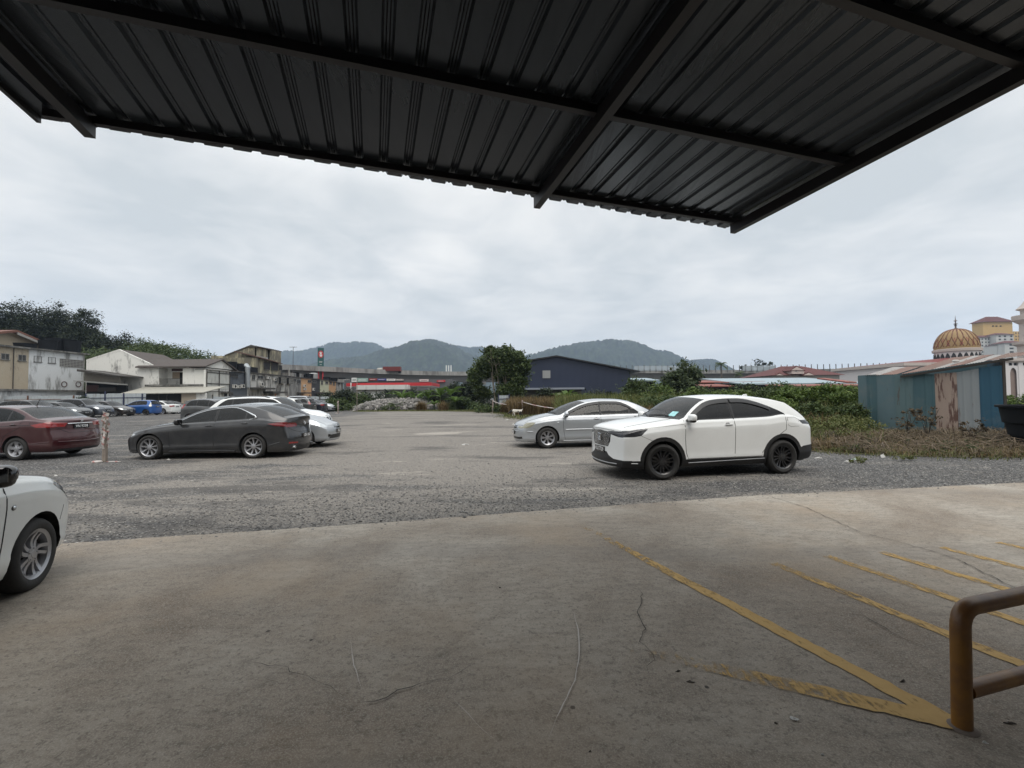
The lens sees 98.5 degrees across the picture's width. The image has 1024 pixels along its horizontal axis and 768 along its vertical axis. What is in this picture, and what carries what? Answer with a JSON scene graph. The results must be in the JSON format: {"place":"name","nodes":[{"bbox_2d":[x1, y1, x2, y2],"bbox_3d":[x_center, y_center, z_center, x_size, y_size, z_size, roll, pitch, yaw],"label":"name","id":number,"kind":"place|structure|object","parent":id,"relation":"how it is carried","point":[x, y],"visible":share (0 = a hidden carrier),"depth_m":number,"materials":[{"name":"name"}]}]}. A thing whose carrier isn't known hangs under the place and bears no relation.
{"place":"outdoors","nodes":[
{"label":"outdoors","id":0,"kind":"place"},
{"bbox_2d":[281,341,384,365],"bbox_3d":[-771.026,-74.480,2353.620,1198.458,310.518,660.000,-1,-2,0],"label":"hills","id":1,"kind":"structure","parent":0,"point":[333,350],"depth_m":2238.41,"materials":[{"name":"plant"}]},
{"bbox_2d":[307,339,499,392],"bbox_3d":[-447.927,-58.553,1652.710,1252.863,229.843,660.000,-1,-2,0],"label":"hills","id":2,"kind":"structure","parent":0,"point":[427,355],"depth_m":1502.57,"materials":[{"name":"plant"}]},
{"bbox_2d":[457,345,487,356],"bbox_3d":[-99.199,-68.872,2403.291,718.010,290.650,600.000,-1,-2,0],"label":"hills","id":3,"kind":"structure","parent":0,"point":[473,351],"depth_m":2342.66,"materials":[{"name":"plant"}]},
{"bbox_2d":[0,483,1023,767],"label":"pavement","id":4,"kind":"structure","parent":0,"point":[140,653],"depth_m":2.81,"materials":[{"name":"concrete"}]},
{"bbox_2d":[0,465,68,593],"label":"parked car","id":5,"kind":"object","parent":4,"relation":"on","point":[33,517],"visible":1,"depth_m":3.58,"materials":[{"name":"white paint"}]},
{"bbox_2d":[0,0,1023,233],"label":"canopy","id":6,"kind":"object","parent":4,"relation":"on","point":[735,116],"visible":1,"depth_m":3.33,"materials":[{"name":"metal"}]},
{"bbox_2d":[601,533,669,570],"bbox_3d":[1.110,1.675,4.606,0.110,0.001,1.500,0,-2,-20],"label":"pavement marking","id":7,"kind":"object","parent":4,"relation":"on","point":[655,565],"visible":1,"depth_m":4.20,"materials":[{"name":"yellow paint"}]},
{"bbox_2d":[662,570,950,718],"bbox_3d":[1.717,1.619,2.985,0.124,0.001,1.963,0,-2,-21],"label":"pavement marking","id":8,"kind":"object","parent":4,"relation":"on","point":[888,687],"visible":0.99,"depth_m":2.64,"materials":[{"name":"yellow paint"}]},
{"bbox_2d":[679,657,952,728],"bbox_3d":[1.293,1.605,2.433,1.678,0.001,0.131,-1,-2,25],"label":"pavement marking","id":9,"kind":"object","parent":4,"relation":"on","point":[938,718],"visible":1,"depth_m":2.21,"materials":[{"name":"yellow paint"}]},
{"bbox_2d":[772,563,1023,665],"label":"pavement marking","id":10,"kind":"object","parent":4,"relation":"on","point":[992,652],"visible":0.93,"depth_m":2.98,"materials":[{"name":"yellow paint"}]},
{"bbox_2d":[823,555,1023,624],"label":"pavement marking","id":11,"kind":"object","parent":4,"relation":"on","point":[1002,615],"visible":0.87,"depth_m":3.42,"materials":[{"name":"yellow paint"}]},
{"bbox_2d":[882,551,1009,589],"bbox_3d":[4.124,1.593,2.811,0.113,0.001,3.188,0,-2,-19],"label":"pavement marking","id":12,"kind":"object","parent":4,"relation":"on","point":[956,574],"visible":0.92,"depth_m":3.81,"materials":[{"name":"yellow paint"}]},
{"bbox_2d":[939,546,1023,568],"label":"pavement marking","id":13,"kind":"object","parent":4,"relation":"on","point":[980,557],"visible":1,"depth_m":4.12,"materials":[{"name":"yellow paint"}]},
{"bbox_2d":[946,586,1023,737],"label":"guard rail","id":14,"kind":"object","parent":4,"relation":"on","point":[966,688],"visible":0.99,"depth_m":2.05,"materials":[{"name":"metal"}]},
{"bbox_2d":[0,398,1023,544],"bbox_3d":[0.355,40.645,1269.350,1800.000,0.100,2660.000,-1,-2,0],"label":"ground","id":15,"kind":"structure","parent":0,"point":[407,429],"depth_m":8.77,"materials":[{"name":"grey gravel"}]},
{"bbox_2d":[0,296,45,339],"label":"rain tree","id":16,"kind":"object","parent":15,"relation":"on","point":[19,321],"visible":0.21,"depth_m":93.95,"materials":[{"name":"green plant"}]},
{"bbox_2d":[0,400,64,407],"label":"parked car","id":17,"kind":"object","parent":15,"relation":"on","point":[26,402],"visible":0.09,"depth_m":35.02,"materials":[{"name":"black paint"}]},
{"bbox_2d":[4,395,80,401],"bbox_3d":[-58.934,2.513,53.421,13.586,2.213,0.155,-1,-2,0],"label":"zinc fence","id":18,"kind":"object","parent":15,"relation":"on","point":[41,398],"visible":0.35,"depth_m":53.48,"materials":[{"name":"white metal"}]},
{"bbox_2d":[0,330,89,402],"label":"shophouse","id":19,"kind":"structure","parent":15,"relation":"on","point":[28,371],"depth_m":59.52,"materials":[{"name":"beige paint"}]},
{"bbox_2d":[38,340,58,349],"bbox_3d":[-65.349,-5.381,62.103,2.109,1.500,2.109,-1,-2,0],"label":"water tank","id":20,"kind":"object","parent":19,"relation":"on","point":[48,344],"visible":0.8,"depth_m":61.48,"materials":[{"name":"black plastic"}]},
{"bbox_2d":[63,339,81,352],"bbox_3d":[-65.251,-5.504,65.447,2.109,1.950,2.109,-1,-2,0],"label":"water tank","id":21,"kind":"object","parent":19,"relation":"on","point":[71,345],"visible":0.89,"depth_m":64.78,"materials":[{"name":"black plastic"}]},
{"bbox_2d":[0,400,100,459],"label":"parked car","id":22,"kind":"object","parent":15,"relation":"on","point":[26,431],"visible":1,"depth_m":11.89,"materials":[{"name":"red paint"}]},
{"bbox_2d":[25,298,83,339],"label":"rain tree","id":23,"kind":"object","parent":15,"relation":"on","point":[49,322],"visible":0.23,"depth_m":95.96,"materials":[{"name":"green plant"}]},
{"bbox_2d":[49,402,92,415],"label":"parked car","id":24,"kind":"object","parent":15,"relation":"on","point":[80,409],"visible":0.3,"depth_m":37.75,"materials":[{"name":"silver paint"}]},
{"bbox_2d":[52,306,109,396],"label":"rain tree","id":25,"kind":"object","parent":15,"relation":"on","point":[77,330],"visible":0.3,"depth_m":94.84,"materials":[{"name":"green plant"}]},
{"bbox_2d":[56,399,113,416],"bbox_3d":[-38.979,2.177,40.123,4.530,1.718,2.184,0,-2,-1],"label":"parked car","id":26,"kind":"object","parent":15,"relation":"on","point":[96,407],"visible":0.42,"depth_m":39.50,"materials":[{"name":"grey paint"}]},
{"bbox_2d":[81,332,123,367],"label":"round tree","id":27,"kind":"object","parent":15,"relation":"on","point":[96,340],"visible":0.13,"depth_m":90.70,"materials":[{"name":"green plant"}]},
{"bbox_2d":[91,411,120,462],"bbox_3d":[-10.354,1.345,11.310,0.653,1.334,0.245,0,-2,-17],"label":"taped post","id":28,"kind":"object","parent":15,"relation":"on","point":[105,430],"visible":0.98,"depth_m":11.28,"materials":[{"name":"white plastic"}]},
{"bbox_2d":[73,369,143,393],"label":"workshop","id":29,"kind":"structure","parent":15,"relation":"on","point":[96,381],"depth_m":60.08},
{"bbox_2d":[85,391,146,404],"bbox_3d":[-47.930,2.191,53.328,7.506,2.659,0.155,-1,-2,0],"label":"zinc fence","id":30,"kind":"object","parent":15,"relation":"on","point":[124,398],"visible":0.44,"depth_m":53.38,"materials":[{"name":"white metal"}]},
{"bbox_2d":[98,401,135,415],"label":"parked car","id":31,"kind":"object","parent":15,"relation":"on","point":[119,408],"visible":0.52,"depth_m":42.10,"materials":[{"name":"black paint"}]},
{"bbox_2d":[98,329,144,350],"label":"round tree","id":32,"kind":"object","parent":15,"relation":"on","point":[119,342],"visible":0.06,"depth_m":93.45,"materials":[{"name":"green plant"}]},
{"bbox_2d":[119,400,161,415],"bbox_3d":[-37.974,2.401,44.859,3.846,1.546,1.963,0,-2,-3],"label":"parked car","id":33,"kind":"object","parent":15,"relation":"on","point":[145,407],"visible":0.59,"depth_m":44.22,"materials":[{"name":"blue paint"}]},
{"bbox_2d":[81,339,220,395],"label":"creeper canopy","id":34,"kind":"object","parent":15,"relation":"on","point":[165,350],"visible":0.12,"depth_m":81.77,"materials":[{"name":"green plant"}]},
{"bbox_2d":[137,401,180,414],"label":"parked car","id":35,"kind":"object","parent":15,"relation":"on","point":[171,407],"visible":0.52,"depth_m":47.12,"materials":[{"name":"white paint"}]},
{"bbox_2d":[86,349,237,393],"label":"white house","id":36,"kind":"structure","parent":15,"relation":"on","point":[156,370],"depth_m":63.14,"materials":[{"name":"paint"}]},
{"bbox_2d":[124,386,225,403],"bbox_3d":[-46.601,2.064,60.528,11.843,3.534,4.900,-1,-2,0],"label":"lean to","id":37,"kind":"object","parent":15,"relation":"on","point":[163,394],"visible":0.37,"depth_m":59.09,"materials":[{"name":"beige paint"}]},
{"bbox_2d":[180,399,219,417],"bbox_3d":[-19.956,1.790,29.897,4.093,1.610,2.005,0,-2,-3],"label":"parked car","id":38,"kind":"object","parent":15,"relation":"on","point":[189,407],"visible":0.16,"depth_m":29.11,"materials":[{"name":"grey paint"}]},
{"bbox_2d":[174,370,246,395],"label":"terrace house","id":39,"kind":"structure","parent":15,"relation":"on","point":[237,377],"depth_m":69.89,"materials":[{"name":"paint"}]},
{"bbox_2d":[195,369,232,398],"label":"building","id":40,"kind":"structure","parent":15,"relation":"on","point":[214,377],"depth_m":65.07,"materials":[{"name":"white paint"}]},
{"bbox_2d":[128,404,312,459],"bbox_3d":[-8.183,1.296,12.541,4.675,1.442,2.130,0,-2,-1],"label":"parked car","id":41,"kind":"object","parent":15,"relation":"on","point":[254,430],"visible":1,"depth_m":11.70,"materials":[{"name":"grey paint"}]},
{"bbox_2d":[211,345,281,374],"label":"tall shophouse","id":42,"kind":"structure","parent":15,"relation":"on","point":[266,353],"depth_m":79.74,"materials":[{"name":"beige paint"}]},
{"bbox_2d":[247,372,275,395],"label":"terrace house","id":43,"kind":"structure","parent":15,"relation":"on","point":[254,389],"depth_m":75.57,"materials":[{"name":"paint"}]},
{"bbox_2d":[210,396,331,419],"bbox_3d":[-9.683,1.327,17.665,4.709,1.718,2.221,0,-2,-5],"label":"parked car","id":44,"kind":"object","parent":15,"relation":"on","point":[234,400],"visible":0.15,"depth_m":17.03,"materials":[{"name":"white paint"}]},
{"bbox_2d":[263,374,292,396],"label":"terrace house","id":45,"kind":"structure","parent":15,"relation":"on","point":[281,383],"depth_m":82.17,"materials":[{"name":"paint"}]},
{"bbox_2d":[212,351,282,374],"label":"storey","id":46,"kind":"object","parent":45,"relation":"on","point":[265,365],"visible":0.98,"depth_m":78.09,"materials":[{"name":"paint"}]},
{"bbox_2d":[245,402,340,445],"bbox_3d":[-8.078,1.351,14.794,4.418,1.470,2.036,0,-2,-6],"label":"parked car","id":47,"kind":"object","parent":15,"relation":"on","point":[323,429],"visible":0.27,"depth_m":14.45,"materials":[{"name":"silver metal"}]},
{"bbox_2d":[289,376,311,395],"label":"terrace house","id":48,"kind":"structure","parent":15,"relation":"on","point":[295,388],"depth_m":88.87,"materials":[{"name":"paint"}]},
{"bbox_2d":[295,398,316,409],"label":"parked car","id":49,"kind":"object","parent":15,"relation":"on","point":[308,403],"visible":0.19,"depth_m":43.31,"materials":[{"name":"grey paint"}]},
{"bbox_2d":[301,377,312,396],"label":"terrace house","id":50,"kind":"structure","parent":15,"relation":"on","point":[306,381],"depth_m":93.33,"materials":[{"name":"orange paint"}]},
{"bbox_2d":[317,348,323,378],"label":"sign tower","id":51,"kind":"structure","parent":15,"relation":"on","point":[320,357],"depth_m":112.00,"materials":[{"name":"teal metal"}]},
{"bbox_2d":[311,378,330,395],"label":"terrace house","id":52,"kind":"structure","parent":15,"relation":"on","point":[315,383],"depth_m":97.53,"materials":[{"name":"concrete"}]},
{"bbox_2d":[346,382,439,396],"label":"petrol station","id":53,"kind":"object","parent":15,"relation":"on","point":[372,388],"visible":0.48,"depth_m":95.34,"materials":[{"name":"metal"}]},
{"bbox_2d":[281,364,506,401],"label":"elevated road","id":54,"kind":"structure","parent":15,"relation":"on","point":[341,372],"depth_m":123.63,"materials":[{"name":"concrete"}]},
{"bbox_2d":[344,379,455,402],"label":"shop row","id":55,"kind":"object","parent":15,"relation":"on","point":[445,383],"visible":0.21,"depth_m":113.07,"materials":[{"name":"grey"}]},
{"bbox_2d":[512,399,647,447],"bbox_3d":[2.415,1.232,14.456,4.799,1.502,2.132,0,-2,-7],"label":"parked car","id":56,"kind":"object","parent":15,"relation":"on","point":[577,420],"visible":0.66,"depth_m":13.58,"materials":[{"name":"silver metal"}]},
{"bbox_2d":[524,355,639,398],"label":"warehouse","id":57,"kind":"structure","parent":15,"relation":"on","point":[556,373],"depth_m":75.06,"materials":[{"name":"blue metal"}]},
{"bbox_2d":[654,357,706,393],"bbox_3d":[16.049,-0.022,42.035,4.735,5.277,4.885,1,-2,-33],"label":"cecropia tree","id":58,"kind":"object","parent":15,"relation":"on","point":[681,378],"visible":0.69,"depth_m":40.91,"materials":[{"name":"green plant"}]},
{"bbox_2d":[353,410,1022,460],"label":"verge","id":59,"kind":"structure","parent":15,"relation":"on","point":[820,447],"depth_m":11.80,"materials":[{"name":"plant"}]},
{"bbox_2d":[330,388,358,401],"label":"bush","id":60,"kind":"object","parent":59,"relation":"on","point":[346,394],"visible":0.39,"depth_m":61.08,"materials":[{"name":"green plant"}]},
{"bbox_2d":[348,392,370,405],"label":"bush","id":61,"kind":"object","parent":59,"relation":"on","point":[356,401],"visible":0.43,"depth_m":59.46,"materials":[{"name":"green plant"}]},
{"bbox_2d":[350,396,437,410],"bbox_3d":[-14.037,2.528,54.758,11.598,2.103,4.009,-1,-2,0],"label":"rubble","id":62,"kind":"object","parent":59,"relation":"on","point":[376,404],"visible":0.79,"depth_m":53.84,"materials":[{"name":"stone"}]},
{"bbox_2d":[329,400,505,412],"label":"undergrowth","id":63,"kind":"object","parent":59,"relation":"on","point":[477,407],"visible":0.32,"depth_m":52.46,"materials":[{"name":"green plant"}]},
{"bbox_2d":[317,388,526,405],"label":"undergrowth","id":64,"kind":"object","parent":59,"relation":"on","point":[483,401],"visible":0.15,"depth_m":65.46,"materials":[{"name":"green plant"}]},
{"bbox_2d":[360,409,536,418],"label":"grass","id":65,"kind":"structure","parent":59,"relation":"on","point":[517,416],"depth_m":49.03,"materials":[{"name":"green plant"}]},
{"bbox_2d":[414,400,507,412],"bbox_3d":[-5.105,2.247,46.827,17.522,1.400,4.153,-2,-2,44],"label":"dry tuft","id":66,"kind":"object","parent":59,"relation":"on","point":[442,406],"visible":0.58,"depth_m":50.34,"materials":[{"name":"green plant"}]},
{"bbox_2d":[451,396,471,409],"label":"bush","id":67,"kind":"object","parent":59,"relation":"on","point":[463,403],"visible":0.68,"depth_m":53.68,"materials":[{"name":"green plant"}]},
{"bbox_2d":[457,383,478,401],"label":"bush","id":68,"kind":"object","parent":59,"relation":"on","point":[467,390],"visible":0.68,"depth_m":61.48,"materials":[{"name":"green plant"}]},
{"bbox_2d":[466,343,535,403],"bbox_3d":[-1.059,-0.820,50.196,7.923,7.695,5.725,-1,-2,23],"label":"broadleaf tree","id":69,"kind":"object","parent":59,"relation":"on","point":[507,364],"visible":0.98,"depth_m":49.20,"materials":[{"name":"green plant"}]},
{"bbox_2d":[531,386,554,398],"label":"bush","id":70,"kind":"object","parent":59,"relation":"on","point":[547,392],"visible":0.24,"depth_m":43.82,"materials":[{"name":"green plant"}]},
{"bbox_2d":[505,394,594,414],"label":"reeds","id":71,"kind":"object","parent":59,"relation":"on","point":[514,403],"visible":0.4,"depth_m":36.28,"materials":[{"name":"green plant"}]},
{"bbox_2d":[547,390,689,408],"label":"reeds","id":72,"kind":"object","parent":59,"relation":"on","point":[568,397],"visible":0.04,"depth_m":31.99,"materials":[{"name":"green plant"}]},
{"bbox_2d":[615,373,654,396],"bbox_3d":[10.825,0.874,37.853,3.937,3.864,3.787,-1,-2,0],"label":"bush","id":73,"kind":"object","parent":59,"relation":"on","point":[631,386],"visible":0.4,"depth_m":37.63,"materials":[{"name":"green plant"}]},
{"bbox_2d":[641,380,675,395],"bbox_3d":[12.083,1.178,36.024,3.072,3.282,2.647,-1,-2,0],"label":"bush","id":74,"kind":"object","parent":59,"relation":"on","point":[657,390],"visible":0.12,"depth_m":35.81,"materials":[{"name":"green plant"}]},
{"bbox_2d":[627,387,858,407],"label":"undergrowth","id":75,"kind":"object","parent":59,"relation":"on","point":[666,396],"visible":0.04,"depth_m":26.25,"materials":[{"name":"green plant"}]},
{"bbox_2d":[750,386,781,399],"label":"bush","id":76,"kind":"object","parent":59,"relation":"on","point":[767,393],"visible":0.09,"depth_m":23.64,"materials":[{"name":"green plant"}]},
{"bbox_2d":[681,382,858,407],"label":"undergrowth","id":77,"kind":"object","parent":59,"relation":"on","point":[823,390],"visible":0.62,"depth_m":20.86,"materials":[{"name":"green plant"}]},
{"bbox_2d":[702,378,857,391],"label":"shed","id":78,"kind":"structure","parent":59,"relation":"on","point":[789,380],"depth_m":71.61,"materials":[{"name":"white metal"}]},
{"bbox_2d":[794,401,841,418],"bbox_3d":[12.665,1.404,18.522,1.933,1.499,1.629,-1,-2,19],"label":"bush","id":79,"kind":"object","parent":59,"relation":"on","point":[814,408],"visible":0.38,"depth_m":18.28,"materials":[{"name":"green plant"}]},
{"bbox_2d":[811,428,876,450],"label":"grass","id":80,"kind":"structure","parent":59,"relation":"on","point":[828,443],"depth_m":12.63,"materials":[{"name":"green plant"}]},
{"bbox_2d":[811,422,883,443],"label":"grass","id":81,"kind":"structure","parent":59,"relation":"on","point":[821,434],"depth_m":13.75,"materials":[{"name":"green plant"}]},
{"bbox_2d":[803,415,892,437],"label":"undergrowth","id":82,"kind":"object","parent":59,"relation":"on","point":[832,421],"visible":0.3,"depth_m":15.59,"materials":[{"name":"green plant"}]},
{"bbox_2d":[828,402,870,422],"bbox_3d":[14.735,1.407,19.458,1.871,1.248,1.484,-1,-2,0],"label":"bush","id":83,"kind":"object","parent":59,"relation":"on","point":[860,411],"visible":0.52,"depth_m":19.14,"materials":[{"name":"green plant"}]},
{"bbox_2d":[891,408,920,431],"bbox_3d":[13.805,1.373,15.434,0.803,1.087,0.734,1,-2,-35],"label":"dead weed","id":84,"kind":"object","parent":59,"relation":"on","point":[907,423],"visible":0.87,"depth_m":15.40,"materials":[{"name":"brown plant"}]},
{"bbox_2d":[817,433,1000,453],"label":"undergrowth","id":85,"kind":"object","parent":59,"relation":"on","point":[965,440],"visible":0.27,"depth_m":12.43,"materials":[{"name":"brown plant"}]},
{"bbox_2d":[811,426,1023,455],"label":"brushwood","id":86,"kind":"object","parent":59,"relation":"on","point":[933,445],"visible":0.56,"depth_m":12.29,"materials":[{"name":"plant"}]},
{"bbox_2d":[811,429,1023,457],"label":"straw","id":87,"kind":"object","parent":59,"relation":"on","point":[1010,451],"visible":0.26,"depth_m":12.07,"materials":[{"name":"brown plant"}]},
{"bbox_2d":[811,428,1023,456],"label":"grass","id":88,"kind":"structure","parent":59,"relation":"on","point":[937,449],"depth_m":11.54,"materials":[{"name":"green plant"}]},
{"bbox_2d":[812,425,1023,457],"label":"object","id":89,"kind":"object","parent":59,"relation":"on","point":[988,432],"visible":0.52,"depth_m":12.93,"materials":[{"name":"plant"}]},
{"bbox_2d":[911,406,943,437],"bbox_3d":[13.333,1.287,14.157,0.764,1.187,0.978,-2,-2,44],"label":"dead weed","id":90,"kind":"object","parent":59,"relation":"on","point":[920,419],"visible":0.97,"depth_m":14.17,"materials":[{"name":"brown plant"}]},
{"bbox_2d":[858,352,1023,431],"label":"metal shed","id":91,"kind":"structure","parent":59,"relation":"on","point":[969,389],"depth_m":17.86,"materials":[{"name":"blue metal"}]},
{"bbox_2d":[956,419,987,439],"bbox_3d":[14.115,1.444,13.514,0.712,0.823,0.725,1,-2,-45],"label":"dead weed","id":92,"kind":"object","parent":59,"relation":"on","point":[974,430],"visible":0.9,"depth_m":13.53,"materials":[{"name":"brown plant"}]},
{"bbox_2d":[994,404,1023,447],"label":"black tub","id":93,"kind":"object","parent":59,"relation":"on","point":[1012,417],"visible":0.89,"depth_m":12.45,"materials":[{"name":"black plastic"}]},
{"bbox_2d":[591,394,811,479],"bbox_3d":[3.888,1.016,9.306,4.384,1.592,2.128,0,-2,-12],"label":"parked car","id":94,"kind":"object","parent":15,"relation":"on","point":[665,439],"visible":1,"depth_m":8.53,"materials":[{"name":"white paint"}]},
{"bbox_2d":[620,363,885,381],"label":"elevated railway","id":95,"kind":"object","parent":15,"relation":"on","point":[652,372],"visible":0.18,"depth_m":144.64,"materials":[{"name":"concrete"}]},
{"bbox_2d":[741,366,844,379],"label":"maroon roof house","id":96,"kind":"structure","parent":15,"relation":"on","point":[792,372],"depth_m":98.89,"materials":[{"name":"metal"}]},
{"bbox_2d":[831,317,982,381],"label":"mosque","id":97,"kind":"structure","parent":15,"relation":"on","point":[954,342],"depth_m":116.30,"materials":[{"name":"gold metal"}]},
{"bbox_2d":[970,317,1012,335],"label":"block of flats","id":98,"kind":"structure","parent":15,"relation":"on","point":[984,326],"depth_m":381.65,"materials":[{"name":"yellow paint"}]},
{"bbox_2d":[985,333,1013,343],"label":"block of flats","id":99,"kind":"structure","parent":15,"relation":"on","point":[996,337],"depth_m":346.21,"materials":[{"name":"white paint"}]},
{"bbox_2d":[989,341,1018,358],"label":"block of flats","id":100,"kind":"structure","parent":15,"relation":"on","point":[1004,347],"depth_m":326.05,"materials":[{"name":"white paint"}]},
{"bbox_2d":[992,358,1023,399],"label":"mosque arcade","id":101,"kind":"object","parent":15,"relation":"on","point":[1015,376],"visible":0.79,"depth_m":87.72},
{"bbox_2d":[1011,302,1023,357],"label":"minaret","id":102,"kind":"object","parent":15,"relation":"on","point":[1019,321],"visible":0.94,"depth_m":100.55,"materials":[{"name":"white paint"}]},
{"bbox_2d":[0,84,1023,369],"label":"sky","id":103,"kind":"structure","parent":0,"point":[223,251],"materials":[{"name":"white"}]},
{"bbox_2d":[525,339,718,385],"bbox_3d":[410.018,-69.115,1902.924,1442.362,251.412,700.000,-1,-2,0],"label":"hills","id":104,"kind":"structure","parent":0,"point":[623,353],"depth_m":1759.49,"materials":[{"name":"plant"}]},
{"bbox_2d":[694,358,734,369],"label":"hills","id":105,"kind":"structure","parent":0,"point":[710,362],"depth_m":2071.82,"materials":[{"name":"plant"}]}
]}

